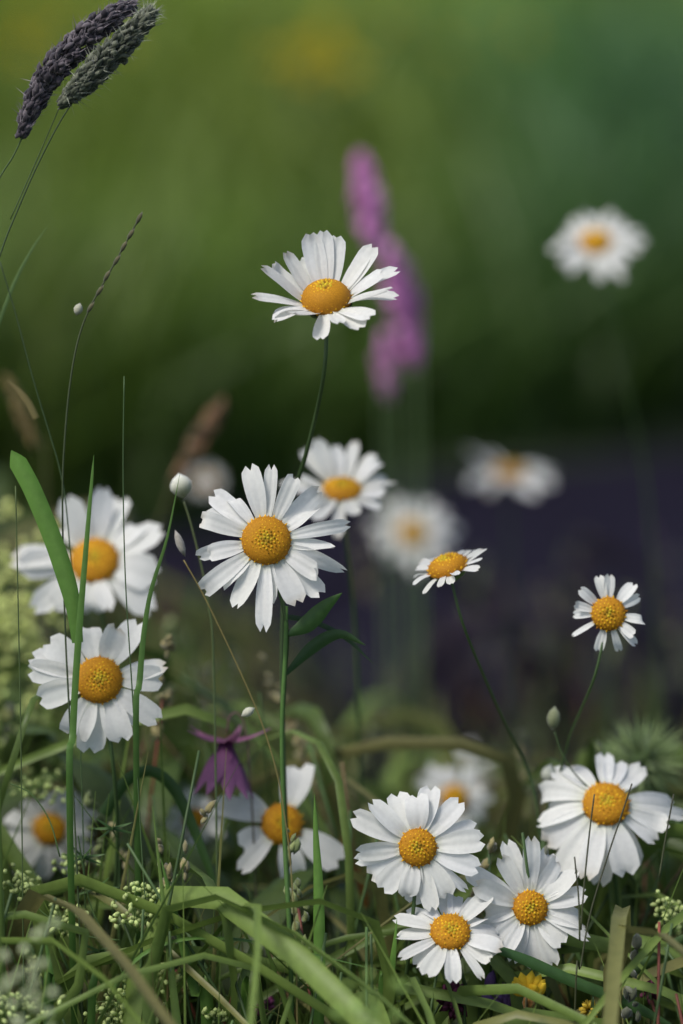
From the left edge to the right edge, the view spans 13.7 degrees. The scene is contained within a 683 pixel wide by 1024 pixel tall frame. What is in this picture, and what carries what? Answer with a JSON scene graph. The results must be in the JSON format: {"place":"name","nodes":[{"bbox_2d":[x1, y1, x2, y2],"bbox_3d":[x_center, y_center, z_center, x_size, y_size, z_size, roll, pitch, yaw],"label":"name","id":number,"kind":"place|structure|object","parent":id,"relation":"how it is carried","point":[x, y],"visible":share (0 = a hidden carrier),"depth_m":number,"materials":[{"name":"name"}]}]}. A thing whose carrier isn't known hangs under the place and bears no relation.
{"place":"outdoors","nodes":[
{"label":"outdoors","id":0,"kind":"place"},
{"bbox_2d":[0,0,682,535],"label":"background","id":1,"kind":"structure","parent":0,"point":[216,144],"depth_m":3.87,"materials":[{"name":"green plant"}]},
{"bbox_2d":[0,167,682,529],"bbox_3d":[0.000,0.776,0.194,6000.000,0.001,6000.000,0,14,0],"label":"ground","id":2,"kind":"structure","parent":0,"point":[666,435],"depth_m":3.60,"materials":[{"name":"green plant"}]},
{"bbox_2d":[2,150,424,887],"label":"flower spikes","id":3,"kind":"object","parent":2,"relation":"on","point":[404,306],"depth_m":1.42,"materials":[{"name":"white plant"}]},
{"bbox_2d":[0,725,679,1023],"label":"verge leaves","id":4,"kind":"object","parent":2,"relation":"on","point":[97,778],"visible":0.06,"depth_m":1.02,"materials":[{"name":"green plant"}]},
{"bbox_2d":[0,472,682,1023],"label":"verge grass","id":5,"kind":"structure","parent":2,"relation":"on","point":[182,696],"depth_m":1.05,"materials":[{"name":"green plant"}]},
{"bbox_2d":[393,893,503,983],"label":"daisy","id":6,"kind":"object","parent":5,"relation":"on","point":[453,929],"visible":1,"depth_m":0.92,"materials":[{"name":"white plant"}]},
{"bbox_2d":[465,836,590,968],"bbox_3d":[0.061,0.129,0.935,0.039,0.043,0.021,-3,14,-12],"label":"daisy","id":7,"kind":"object","parent":5,"relation":"on","point":[535,915],"visible":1,"depth_m":0.93,"materials":[{"name":"white plant"}]},
{"bbox_2d":[536,752,682,886],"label":"daisy","id":8,"kind":"object","parent":5,"relation":"on","point":[564,820],"visible":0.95,"depth_m":0.96,"materials":[{"name":"white plant"}]},
{"bbox_2d":[0,0,682,1023],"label":"verge grass","id":9,"kind":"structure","parent":2,"relation":"on","point":[70,52],"depth_m":0.93,"materials":[{"name":"green plant"}]},
{"bbox_2d":[0,499,682,1023],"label":"wildflowers","id":10,"kind":"object","parent":2,"relation":"on","point":[646,749],"visible":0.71,"depth_m":0.98,"materials":[{"name":"green plant"}]},
{"bbox_2d":[49,276,661,1023],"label":"flower stems","id":11,"kind":"object","parent":2,"relation":"on","point":[283,614],"visible":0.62,"depth_m":0.98,"materials":[{"name":"green plant"}]},
{"bbox_2d":[2,790,96,880],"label":"daisy","id":12,"kind":"object","parent":11,"relation":"attached to","point":[37,828],"visible":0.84,"depth_m":1.05,"materials":[{"name":"white plant"}]},
{"bbox_2d":[9,486,163,615],"bbox_3d":[-0.090,0.015,1.024,0.052,0.044,0.042,-6,15,-22],"label":"daisy","id":13,"kind":"object","parent":11,"relation":"on","point":[105,564],"visible":0.84,"depth_m":1.03,"materials":[{"name":"white plant"}]},
{"bbox_2d":[28,619,167,752],"bbox_3d":[-0.081,0.059,0.952,0.047,0.041,0.023,0,14,0],"label":"daisy","id":14,"kind":"object","parent":11,"relation":"attached to","point":[104,709],"visible":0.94,"depth_m":0.95,"materials":[{"name":"white plant"}]},
{"bbox_2d":[166,788,226,846],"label":"daisy","id":15,"kind":"object","parent":11,"relation":"attached to","point":[177,822],"visible":0.41,"depth_m":1.06,"materials":[{"name":"white plant"}]},
{"bbox_2d":[191,465,221,494],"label":"daisy","id":16,"kind":"object","parent":11,"relation":"on","point":[206,481],"visible":0.98,"depth_m":1.60,"materials":[{"name":"white plant"}]},
{"bbox_2d":[196,463,349,631],"bbox_3d":[-0.022,0.011,0.930,0.051,0.051,0.027,0,14,0],"label":"daisy","id":17,"kind":"object","parent":11,"relation":"on","point":[282,556],"visible":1,"depth_m":0.93,"materials":[{"name":"white plant"}]},
{"bbox_2d":[217,763,344,878],"bbox_3d":[-0.022,0.109,0.990,0.040,0.037,0.024,-5,15,-19],"label":"daisy","id":18,"kind":"object","parent":11,"relation":"attached to","point":[267,832],"visible":0.77,"depth_m":0.99,"materials":[{"name":"white plant"}]},
{"bbox_2d":[251,230,398,339],"bbox_3d":[-0.005,-0.074,0.923,0.046,0.031,0.037,4,15,17],"label":"daisy","id":19,"kind":"object","parent":11,"relation":"on","point":[318,289],"visible":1,"depth_m":0.93,"materials":[{"name":"white plant"}]},
{"bbox_2d":[278,438,396,538],"bbox_3d":[-0.001,-0.009,1.032,0.044,0.030,0.036,0,14,0],"label":"daisy","id":20,"kind":"object","parent":11,"relation":"on","point":[333,469],"visible":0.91,"depth_m":1.04,"materials":[{"name":"white plant"}]},
{"bbox_2d":[365,495,460,575],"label":"daisy","id":21,"kind":"object","parent":11,"relation":"on","point":[433,524],"visible":0.79,"depth_m":1.48,"materials":[{"name":"white plant"}]},
{"bbox_2d":[350,786,484,911],"bbox_3d":[0.025,0.110,0.932,0.044,0.037,0.020,0,14,0],"label":"daisy","id":22,"kind":"object","parent":11,"relation":"attached to","point":[424,850],"visible":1,"depth_m":0.93,"materials":[{"name":"white plant"}]},
{"bbox_2d":[413,548,486,593],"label":"daisy","id":23,"kind":"object","parent":11,"relation":"on","point":[448,568],"visible":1,"depth_m":0.95,"materials":[{"name":"white plant"}]},
{"bbox_2d":[417,750,490,787],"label":"daisy","id":24,"kind":"object","parent":11,"relation":"on","point":[464,756],"visible":0.03,"depth_m":1.35,"materials":[{"name":"white plant"}]},
{"bbox_2d":[418,764,493,822],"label":"daisy","id":25,"kind":"object","parent":11,"relation":"on","point":[473,797],"visible":0.62,"depth_m":1.16,"materials":[{"name":"white plant"}]},
{"bbox_2d":[465,447,553,497],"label":"daisy","id":26,"kind":"object","parent":11,"relation":"on","point":[508,474],"visible":1,"depth_m":1.49,"materials":[{"name":"white plant"}]},
{"bbox_2d":[549,209,646,281],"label":"daisy","id":27,"kind":"object","parent":11,"relation":"on","point":[595,241],"visible":1,"depth_m":1.27,"materials":[{"name":"white plant"}]},
{"bbox_2d":[571,574,644,651],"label":"daisy","id":28,"kind":"object","parent":11,"relation":"on","point":[607,611],"visible":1,"depth_m":0.95,"materials":[{"name":"white plant"}]},
{"bbox_2d":[4,449,682,796],"bbox_3d":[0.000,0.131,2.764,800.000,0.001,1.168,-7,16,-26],"label":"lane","id":29,"kind":"structure","parent":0,"point":[604,499],"depth_m":3.09,"materials":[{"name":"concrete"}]}
]}

